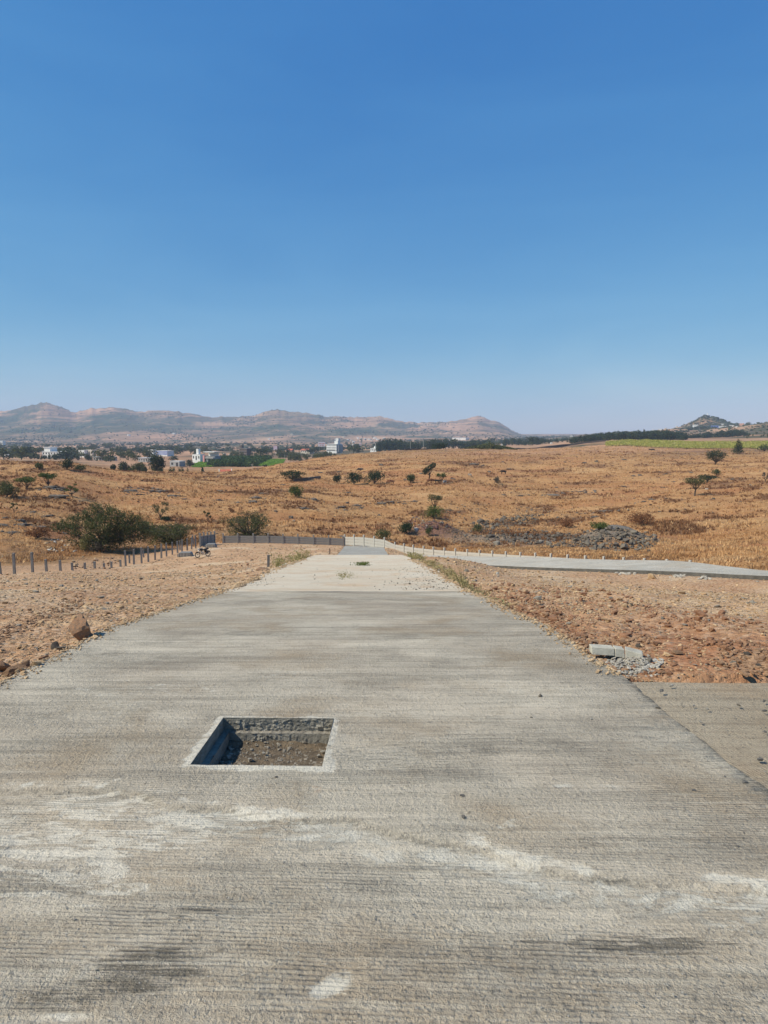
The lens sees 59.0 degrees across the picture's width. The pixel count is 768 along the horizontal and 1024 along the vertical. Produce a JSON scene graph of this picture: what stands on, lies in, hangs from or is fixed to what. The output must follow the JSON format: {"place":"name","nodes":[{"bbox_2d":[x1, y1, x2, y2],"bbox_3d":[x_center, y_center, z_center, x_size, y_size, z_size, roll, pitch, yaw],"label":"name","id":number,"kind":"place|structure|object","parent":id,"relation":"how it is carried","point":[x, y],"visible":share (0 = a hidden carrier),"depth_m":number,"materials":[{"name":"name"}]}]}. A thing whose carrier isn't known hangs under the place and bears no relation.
{"place":"outdoors","nodes":[
{"label":"outdoors","id":0,"kind":"place"},
{"bbox_2d":[0,402,590,444],"bbox_3d":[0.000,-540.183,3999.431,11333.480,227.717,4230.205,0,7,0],"label":"hills","id":1,"kind":"structure","parent":0,"point":[36,415],"depth_m":3379.41,"materials":[{"name":"stone"}]},
{"bbox_2d":[0,408,575,451],"bbox_3d":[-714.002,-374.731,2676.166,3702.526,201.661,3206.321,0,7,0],"label":"distant scrub","id":2,"kind":"object","parent":1,"relation":"on","point":[283,448],"visible":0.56,"depth_m":2547.12,"materials":[{"name":"green plant"}]},
{"bbox_2d":[0,592,767,1023],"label":"road","id":3,"kind":"structure","parent":0,"point":[370,822],"depth_m":3.12,"materials":[{"name":"concrete"}]},
{"bbox_2d":[191,717,333,765],"bbox_3d":[-0.716,1.540,4.215,0.838,0.309,0.845,0,7,0],"label":"manhole pit","id":4,"kind":"object","parent":3,"relation":"in","point":[256,741],"visible":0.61,"depth_m":4.51,"materials":[{"name":"concrete"}]},
{"bbox_2d":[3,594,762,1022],"bbox_3d":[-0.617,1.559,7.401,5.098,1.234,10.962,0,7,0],"label":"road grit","id":5,"kind":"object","parent":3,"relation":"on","point":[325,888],"visible":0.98,"depth_m":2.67,"materials":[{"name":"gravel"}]},
{"bbox_2d":[0,416,767,758],"bbox_3d":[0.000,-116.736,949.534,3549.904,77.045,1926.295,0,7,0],"label":"ground","id":6,"kind":"structure","parent":0,"point":[670,584],"depth_m":110.35,"materials":[{"name":"brown soil"}]},
{"bbox_2d":[0,661,10,670],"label":"rock","id":7,"kind":"object","parent":6,"relation":"on","point":[4,666],"visible":0.67,"depth_m":5.95,"materials":[{"name":"brown stone"}]},
{"bbox_2d":[0,447,14,458],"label":"valley tree","id":8,"kind":"object","parent":6,"relation":"on","point":[3,452],"visible":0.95,"depth_m":569.13,"materials":[{"name":"green plant"}]},
{"bbox_2d":[0,480,20,496],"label":"thorn bush","id":9,"kind":"object","parent":6,"relation":"on","point":[8,489],"visible":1,"depth_m":123.59,"materials":[{"name":"green plant"}]},
{"bbox_2d":[12,553,15,573],"bbox_3d":[-28.440,4.098,52.179,0.165,1.913,0.165,0,6,-7],"label":"concrete post","id":10,"kind":"object","parent":6,"relation":"on","point":[13,563],"visible":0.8,"depth_m":52.09,"materials":[{"name":"grey concrete"}]},
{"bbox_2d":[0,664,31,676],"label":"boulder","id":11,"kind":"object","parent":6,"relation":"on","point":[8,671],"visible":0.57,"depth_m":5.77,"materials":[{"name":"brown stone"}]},
{"bbox_2d":[11,446,30,459],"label":"valley tree","id":12,"kind":"object","parent":6,"relation":"on","point":[20,452],"visible":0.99,"depth_m":558.68,"materials":[{"name":"green plant"}]},
{"bbox_2d":[13,476,35,488],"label":"thorn bush","id":13,"kind":"object","parent":6,"relation":"on","point":[26,480],"visible":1,"depth_m":137.66,"materials":[{"name":"green plant"}]},
{"bbox_2d":[23,526,51,538],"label":"dry bush","id":14,"kind":"object","parent":6,"relation":"on","point":[40,531],"visible":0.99,"depth_m":87.51,"materials":[{"name":"brown plant"}]},
{"bbox_2d":[38,473,57,485],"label":"thorn bush","id":15,"kind":"object","parent":6,"relation":"on","point":[48,476],"visible":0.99,"depth_m":140.18,"materials":[{"name":"green plant"}]},
{"bbox_2d":[41,447,61,458],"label":"white house","id":16,"kind":"structure","parent":6,"relation":"on","point":[47,451],"depth_m":639.95,"materials":[{"name":"white paint"}]},
{"bbox_2d":[43,539,78,551],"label":"rubble spread","id":17,"kind":"object","parent":6,"relation":"on","point":[53,548],"visible":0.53,"depth_m":83.61,"materials":[{"name":"stone"}]},
{"bbox_2d":[57,447,73,458],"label":"valley tree","id":18,"kind":"object","parent":6,"relation":"on","point":[66,455],"visible":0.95,"depth_m":573.58,"materials":[{"name":"green plant"}]},
{"bbox_2d":[57,459,74,468],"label":"bush","id":19,"kind":"object","parent":6,"relation":"on","point":[68,463],"visible":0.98,"depth_m":183.59,"materials":[{"name":"green plant"}]},
{"bbox_2d":[29,453,105,460],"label":"woodland","id":20,"kind":"object","parent":6,"relation":"on","point":[56,457],"visible":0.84,"depth_m":574.58,"materials":[{"name":"green plant"}]},
{"bbox_2d":[68,614,91,640],"bbox_3d":[-3.243,1.237,7.247,0.198,0.210,0.329,-25,45,-20],"label":"boulder","id":21,"kind":"object","parent":6,"relation":"on","point":[79,627],"visible":0.91,"depth_m":7.14,"materials":[{"name":"brown stone"}]},
{"bbox_2d":[78,533,91,550],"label":"dry bush","id":22,"kind":"object","parent":6,"relation":"on","point":[84,543],"visible":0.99,"depth_m":81.04,"materials":[{"name":"green plant"}]},
{"bbox_2d":[90,540,103,551],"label":"dry bush","id":23,"kind":"object","parent":6,"relation":"on","point":[98,547],"visible":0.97,"depth_m":80.67,"materials":[{"name":"green plant"}]},
{"bbox_2d":[70,556,124,568],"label":"rubble spread","id":24,"kind":"object","parent":6,"relation":"on","point":[95,560],"visible":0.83,"depth_m":71.14,"materials":[{"name":"beige stone"}]},
{"bbox_2d":[91,449,108,458],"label":"valley tree","id":25,"kind":"object","parent":6,"relation":"on","point":[99,454],"visible":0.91,"depth_m":596.83,"materials":[{"name":"green plant"}]},
{"bbox_2d":[49,502,161,550],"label":"thorn bush","id":26,"kind":"object","parent":6,"relation":"on","point":[124,529],"visible":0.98,"depth_m":82.25,"materials":[{"name":"green plant"}]},
{"bbox_2d":[104,447,116,461],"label":"valley tree","id":27,"kind":"object","parent":6,"relation":"on","point":[109,456],"visible":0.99,"depth_m":559.44,"materials":[{"name":"green plant"}]},
{"bbox_2d":[118,461,130,469],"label":"tree","id":28,"kind":"object","parent":6,"relation":"on","point":[123,465],"visible":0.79,"depth_m":308.65,"materials":[{"name":"green plant"}]},
{"bbox_2d":[119,448,136,459],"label":"valley tree","id":29,"kind":"object","parent":6,"relation":"on","point":[127,453],"visible":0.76,"depth_m":611.98,"materials":[{"name":"green plant"}]},
{"bbox_2d":[131,462,146,470],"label":"tree","id":30,"kind":"object","parent":6,"relation":"on","point":[139,466],"visible":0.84,"depth_m":318.61,"materials":[{"name":"green plant"}]},
{"bbox_2d":[139,448,158,456],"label":"valley tree","id":31,"kind":"object","parent":6,"relation":"on","point":[147,453],"visible":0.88,"depth_m":613.80,"materials":[{"name":"green plant"}]},
{"bbox_2d":[147,454,165,470],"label":"tree","id":32,"kind":"object","parent":6,"relation":"on","point":[156,462],"visible":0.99,"depth_m":298.29,"materials":[{"name":"green plant"}]},
{"bbox_2d":[128,466,187,471],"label":"woodland","id":33,"kind":"object","parent":6,"relation":"on","point":[144,469],"visible":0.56,"depth_m":313.80,"materials":[{"name":"green plant"}]},
{"bbox_2d":[151,501,168,519],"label":"thorn tree","id":34,"kind":"object","parent":6,"relation":"on","point":[158,507],"visible":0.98,"depth_m":119.36,"materials":[{"name":"green plant"}]},
{"bbox_2d":[157,450,173,455],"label":"blue striped building","id":35,"kind":"structure","parent":6,"relation":"on","point":[166,452],"depth_m":777.82,"materials":[{"name":"paint"}]},
{"bbox_2d":[142,522,196,545],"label":"thorn bush","id":36,"kind":"object","parent":6,"relation":"on","point":[173,534],"visible":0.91,"depth_m":89.66,"materials":[{"name":"green plant"}]},
{"bbox_2d":[170,461,184,466],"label":"roadside shed","id":37,"kind":"structure","parent":6,"relation":"on","point":[178,463],"depth_m":479.25,"materials":[{"name":"white concrete"}]},
{"bbox_2d":[177,551,192,556],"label":"concrete block","id":38,"kind":"structure","parent":6,"relation":"on","point":[185,553],"depth_m":74.66,"materials":[{"name":"concrete"}]},
{"bbox_2d":[192,449,204,462],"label":"white house","id":39,"kind":"structure","parent":6,"relation":"on","point":[197,456],"depth_m":558.89,"materials":[{"name":"white paint"}]},
{"bbox_2d":[195,548,210,557],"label":"motorcycle","id":40,"kind":"object","parent":6,"relation":"on","point":[206,551],"visible":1,"depth_m":73.23,"materials":[{"name":"black metal"}]},
{"bbox_2d":[199,531,215,546],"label":"corner fence","id":41,"kind":"object","parent":6,"relation":"on","point":[210,538],"visible":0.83,"depth_m":86.15,"materials":[{"name":"grey concrete"}]},
{"bbox_2d":[203,451,220,461],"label":"modern house","id":42,"kind":"structure","parent":6,"relation":"on","point":[213,455],"depth_m":540.03,"materials":[{"name":"white paint"}]},
{"bbox_2d":[206,455,273,466],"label":"trees","id":43,"kind":"object","parent":6,"relation":"on","point":[239,461],"visible":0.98,"depth_m":491.14,"materials":[{"name":"green plant"}]},
{"bbox_2d":[214,510,273,535],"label":"thorn bush","id":44,"kind":"object","parent":6,"relation":"on","point":[256,526],"visible":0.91,"depth_m":96.38,"materials":[{"name":"green plant"}]},
{"bbox_2d":[239,445,250,456],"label":"brick block","id":45,"kind":"structure","parent":6,"relation":"on","point":[247,451],"depth_m":757.48,"materials":[{"name":"grey brick"}]},
{"bbox_2d":[222,450,307,457],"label":"woodland","id":46,"kind":"object","parent":6,"relation":"on","point":[280,454],"visible":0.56,"depth_m":718.99,"materials":[{"name":"green plant"}]},
{"bbox_2d":[268,552,287,567],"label":"weeds","id":47,"kind":"object","parent":6,"relation":"on","point":[277,561],"visible":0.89,"depth_m":23.97,"materials":[{"name":"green plant"}]},
{"bbox_2d":[222,533,343,545],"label":"grey fence","id":48,"kind":"object","parent":6,"relation":"on","point":[268,539],"visible":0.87,"depth_m":90.48,"materials":[{"name":"concrete"}]},
{"bbox_2d":[280,470,305,479],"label":"thorn bush","id":49,"kind":"object","parent":6,"relation":"on","point":[294,475],"visible":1,"depth_m":196.98,"materials":[{"name":"green plant"}]},
{"bbox_2d":[289,484,303,496],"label":"bush","id":50,"kind":"object","parent":6,"relation":"on","point":[294,489],"visible":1,"depth_m":152.48,"materials":[{"name":"green plant"}]},
{"bbox_2d":[285,549,311,562],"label":"weeds","id":51,"kind":"object","parent":6,"relation":"on","point":[299,555],"visible":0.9,"depth_m":30.06,"materials":[{"name":"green plant"}]},
{"bbox_2d":[293,476,320,481],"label":"wall","id":52,"kind":"structure","parent":6,"relation":"on","point":[306,478],"depth_m":198.97,"materials":[{"name":"grey stone"}]},
{"bbox_2d":[287,450,336,461],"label":"woodland","id":53,"kind":"object","parent":6,"relation":"on","point":[294,457],"visible":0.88,"depth_m":601.22,"materials":[{"name":"green plant"}]},
{"bbox_2d":[326,438,342,452],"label":"building","id":54,"kind":"structure","parent":6,"relation":"on","point":[336,447],"depth_m":895.79,"materials":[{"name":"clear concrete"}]},
{"bbox_2d":[225,555,471,591],"bbox_3d":[-1.407,2.902,38.429,5.251,8.344,49.637,0,7,-1],"label":"road middle section","id":55,"kind":"object","parent":6,"relation":"on","point":[324,569],"visible":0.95,"depth_m":17.73,"materials":[{"name":"concrete"}]},
{"bbox_2d":[0,559,620,688],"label":"edge gravel","id":56,"kind":"structure","parent":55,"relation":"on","point":[222,591],"depth_m":8.38,"materials":[{"name":"gravel"}]},
{"bbox_2d":[251,567,456,589],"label":"scattered pebbles","id":57,"kind":"object","parent":55,"relation":"on","point":[391,581],"visible":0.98,"depth_m":16.06,"materials":[{"name":"stone"}]},
{"bbox_2d":[345,471,363,483],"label":"bush","id":58,"kind":"object","parent":6,"relation":"on","point":[356,477],"visible":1,"depth_m":198.61,"materials":[{"name":"green plant"}]},
{"bbox_2d":[338,546,387,554],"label":"road","id":59,"kind":"structure","parent":6,"relation":"on","point":[356,550],"depth_m":76.45,"materials":[{"name":"grey concrete"}]},
{"bbox_2d":[364,469,384,484],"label":"bush","id":60,"kind":"object","parent":6,"relation":"on","point":[373,476],"visible":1,"depth_m":198.60,"materials":[{"name":"green plant"}]},
{"bbox_2d":[374,529,390,539],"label":"bush","id":61,"kind":"object","parent":6,"relation":"on","point":[383,533],"visible":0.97,"depth_m":98.51,"materials":[{"name":"green plant"}]},
{"bbox_2d":[0,450,766,537],"bbox_3d":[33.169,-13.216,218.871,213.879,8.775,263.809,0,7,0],"label":"field stones","id":62,"kind":"object","parent":6,"relation":"on","point":[61,488],"visible":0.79,"depth_m":145.54,"materials":[{"name":"grey stone"}]},
{"bbox_2d":[0,445,767,567],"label":"dry grass","id":63,"kind":"structure","parent":6,"relation":"on","point":[682,548],"depth_m":139.97,"materials":[{"name":"plant"}]},
{"bbox_2d":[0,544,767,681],"bbox_3d":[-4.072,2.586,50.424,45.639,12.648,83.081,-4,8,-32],"label":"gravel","id":64,"kind":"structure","parent":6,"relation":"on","point":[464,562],"depth_m":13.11,"materials":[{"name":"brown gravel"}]},
{"bbox_2d":[0,450,767,546],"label":"rusty tussocks","id":65,"kind":"object","parent":6,"relation":"on","point":[406,541],"visible":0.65,"depth_m":139.44,"materials":[{"name":"brown plant"}]},
{"bbox_2d":[0,593,767,676],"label":"coarse rubble","id":66,"kind":"object","parent":6,"relation":"on","point":[753,660],"visible":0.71,"depth_m":7.14,"materials":[{"name":"stone"}]},
{"bbox_2d":[397,521,414,533],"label":"bush","id":67,"kind":"object","parent":6,"relation":"on","point":[407,526],"visible":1,"depth_m":104.97,"materials":[{"name":"green plant"}]},
{"bbox_2d":[404,551,425,559],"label":"weeds","id":68,"kind":"object","parent":6,"relation":"on","point":[419,556],"visible":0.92,"depth_m":32.71,"materials":[{"name":"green plant"}]},
{"bbox_2d":[375,437,481,451],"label":"woodland","id":69,"kind":"object","parent":6,"relation":"on","point":[389,443],"visible":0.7,"depth_m":788.12,"materials":[{"name":"green plant"}]},
{"bbox_2d":[422,463,435,478],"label":"thorn tree","id":70,"kind":"object","parent":6,"relation":"on","point":[426,470],"visible":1,"depth_m":200.73,"materials":[{"name":"green plant"}]},
{"bbox_2d":[408,515,452,529],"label":"spoil heap","id":71,"kind":"object","parent":6,"relation":"on","point":[436,527],"visible":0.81,"depth_m":107.89,"materials":[{"name":"brown stone"}]},
{"bbox_2d":[419,505,445,518],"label":"bush","id":72,"kind":"object","parent":6,"relation":"on","point":[434,511],"visible":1,"depth_m":129.52,"materials":[{"name":"green plant"}]},
{"bbox_2d":[428,494,442,506],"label":"thorn bush","id":73,"kind":"object","parent":6,"relation":"on","point":[436,497],"visible":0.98,"depth_m":141.89,"materials":[{"name":"green plant"}]},
{"bbox_2d":[432,442,447,448],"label":"tree","id":74,"kind":"object","parent":6,"relation":"on","point":[439,446],"visible":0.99,"depth_m":411.56,"materials":[{"name":"green plant"}]},
{"bbox_2d":[419,559,511,606],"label":"weeds","id":75,"kind":"object","parent":6,"relation":"on","point":[447,572],"visible":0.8,"depth_m":17.16,"materials":[{"name":"plant"}]},
{"bbox_2d":[464,442,516,449],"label":"thicket","id":76,"kind":"object","parent":6,"relation":"on","point":[489,445],"visible":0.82,"depth_m":385.30,"materials":[{"name":"green plant"}]},
{"bbox_2d":[472,514,538,528],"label":"rock ledge","id":77,"kind":"object","parent":6,"relation":"on","point":[480,520],"visible":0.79,"depth_m":128.58,"materials":[{"name":"stone"}]},
{"bbox_2d":[444,510,582,547],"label":"rubble spread","id":78,"kind":"object","parent":6,"relation":"on","point":[507,536],"visible":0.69,"depth_m":104.30,"materials":[{"name":"grey stone"}]},
{"bbox_2d":[344,534,691,561],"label":"pale fence","id":79,"kind":"object","parent":6,"relation":"on","point":[365,541],"visible":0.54,"depth_m":79.88,"materials":[{"name":"concrete"}]},
{"bbox_2d":[484,524,583,547],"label":"rock ledge","id":80,"kind":"object","parent":6,"relation":"on","point":[573,538],"visible":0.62,"depth_m":100.90,"materials":[{"name":"stone"}]},
{"bbox_2d":[502,438,568,445],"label":"woodland","id":81,"kind":"object","parent":6,"relation":"on","point":[536,442],"visible":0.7,"depth_m":903.07,"materials":[{"name":"green plant"}]},
{"bbox_2d":[516,440,605,448],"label":"field wall","id":82,"kind":"structure","parent":6,"relation":"on","point":[557,446],"depth_m":553.88,"materials":[{"name":"stone"}]},
{"bbox_2d":[559,518,573,527],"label":"dry bush","id":83,"kind":"object","parent":6,"relation":"on","point":[567,522],"visible":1,"depth_m":114.76,"materials":[{"name":"brown plant"}]},
{"bbox_2d":[396,544,767,570],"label":"tall dry grass","id":84,"kind":"structure","parent":6,"relation":"on","point":[559,551],"depth_m":65.14,"materials":[{"name":"plant"}]},
{"bbox_2d":[589,521,609,528],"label":"bush","id":85,"kind":"object","parent":6,"relation":"on","point":[599,525],"visible":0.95,"depth_m":88.31,"materials":[{"name":"green plant"}]},
{"bbox_2d":[575,526,657,550],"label":"rubble heap","id":86,"kind":"object","parent":6,"relation":"on","point":[600,538],"visible":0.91,"depth_m":84.23,"materials":[{"name":"stone"}]},
{"bbox_2d":[470,581,767,677],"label":"clods","id":87,"kind":"object","parent":6,"relation":"on","point":[699,618],"visible":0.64,"depth_m":8.32,"materials":[{"name":"brown soil"}]},
{"bbox_2d":[568,429,688,443],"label":"woodland","id":88,"kind":"object","parent":6,"relation":"on","point":[648,434],"visible":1,"depth_m":658.75,"materials":[{"name":"green plant"}]},
{"bbox_2d":[602,654,660,676],"bbox_3d":[2.179,1.376,6.116,0.586,0.102,0.875,2,7,21],"label":"pale rubble","id":89,"kind":"object","parent":6,"relation":"on","point":[619,663],"visible":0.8,"depth_m":6.05,"materials":[{"name":"grey stone"}]},
{"bbox_2d":[589,644,642,658],"bbox_3d":[2.170,1.316,6.337,0.486,0.128,0.148,1,7,9],"label":"broken kerb stone","id":90,"kind":"object","parent":89,"relation":"on","point":[608,650],"visible":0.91,"depth_m":6.30,"materials":[{"name":"concrete"}]},
{"bbox_2d":[625,511,657,524],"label":"dry bush","id":91,"kind":"object","parent":6,"relation":"on","point":[639,518],"visible":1,"depth_m":109.08,"materials":[{"name":"brown plant"}]},
{"bbox_2d":[639,658,663,668],"bbox_3d":[2.440,1.365,6.112,0.351,0.050,0.204,-3,7,-26],"label":"pale rubble","id":92,"kind":"object","parent":6,"relation":"on","point":[660,662],"visible":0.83,"depth_m":6.09,"materials":[{"name":"stone"}]},
{"bbox_2d":[682,476,707,495],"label":"thorn tree","id":93,"kind":"object","parent":6,"relation":"on","point":[697,482],"visible":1,"depth_m":154.12,"materials":[{"name":"green plant"}]},
{"bbox_2d":[626,415,767,434],"bbox_3d":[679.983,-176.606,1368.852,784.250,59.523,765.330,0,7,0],"label":"hill","id":94,"kind":"structure","parent":6,"relation":"on","point":[713,424],"depth_m":1590.38,"materials":[{"name":"grey stone"}]},
{"bbox_2d":[632,682,767,788],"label":"side lane","id":95,"kind":"structure","parent":6,"relation":"on","point":[743,729],"depth_m":4.75,"materials":[{"name":"concrete"}]},
{"bbox_2d":[705,449,727,463],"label":"thorn tree","id":96,"kind":"object","parent":6,"relation":"on","point":[712,455],"visible":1,"depth_m":247.74,"materials":[{"name":"green plant"}]},
{"bbox_2d":[688,429,750,437],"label":"woodland","id":97,"kind":"object","parent":6,"relation":"on","point":[732,432],"visible":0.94,"depth_m":828.30,"materials":[{"name":"green plant"}]},
{"bbox_2d":[731,438,743,453],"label":"bush","id":98,"kind":"object","parent":6,"relation":"on","point":[738,448],"visible":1,"depth_m":318.89,"materials":[{"name":"green plant"}]},
{"bbox_2d":[0,0,767,433],"label":"sky","id":99,"kind":"structure","parent":0,"point":[525,216],"materials":[{"name":"blue"}]},
{"bbox_2d":[424,555,767,579],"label":"side road","id":100,"kind":"structure","parent":0,"point":[661,567],"depth_m":36.61,"materials":[{"name":"concrete"}]},
{"bbox_2d":[605,439,767,448],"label":"millet field","id":101,"kind":"structure","parent":0,"point":[674,444],"depth_m":403.05,"materials":[{"name":"plant"}]},
{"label":"green field","id":102,"kind":"structure","parent":0,"visible":0},
{"bbox_2d":[191,461,212,466],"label":"green crop","id":103,"kind":"object","parent":102,"relation":"on","point":[200,464],"visible":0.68,"depth_m":478.14,"materials":[{"name":"green plant"}]},
{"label":"green field","id":104,"kind":"structure","parent":0,"visible":0},
{"bbox_2d":[250,458,285,465],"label":"green crop","id":105,"kind":"object","parent":104,"relation":"on","point":[274,461],"visible":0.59,"depth_m":529.04,"materials":[{"name":"green plant"}]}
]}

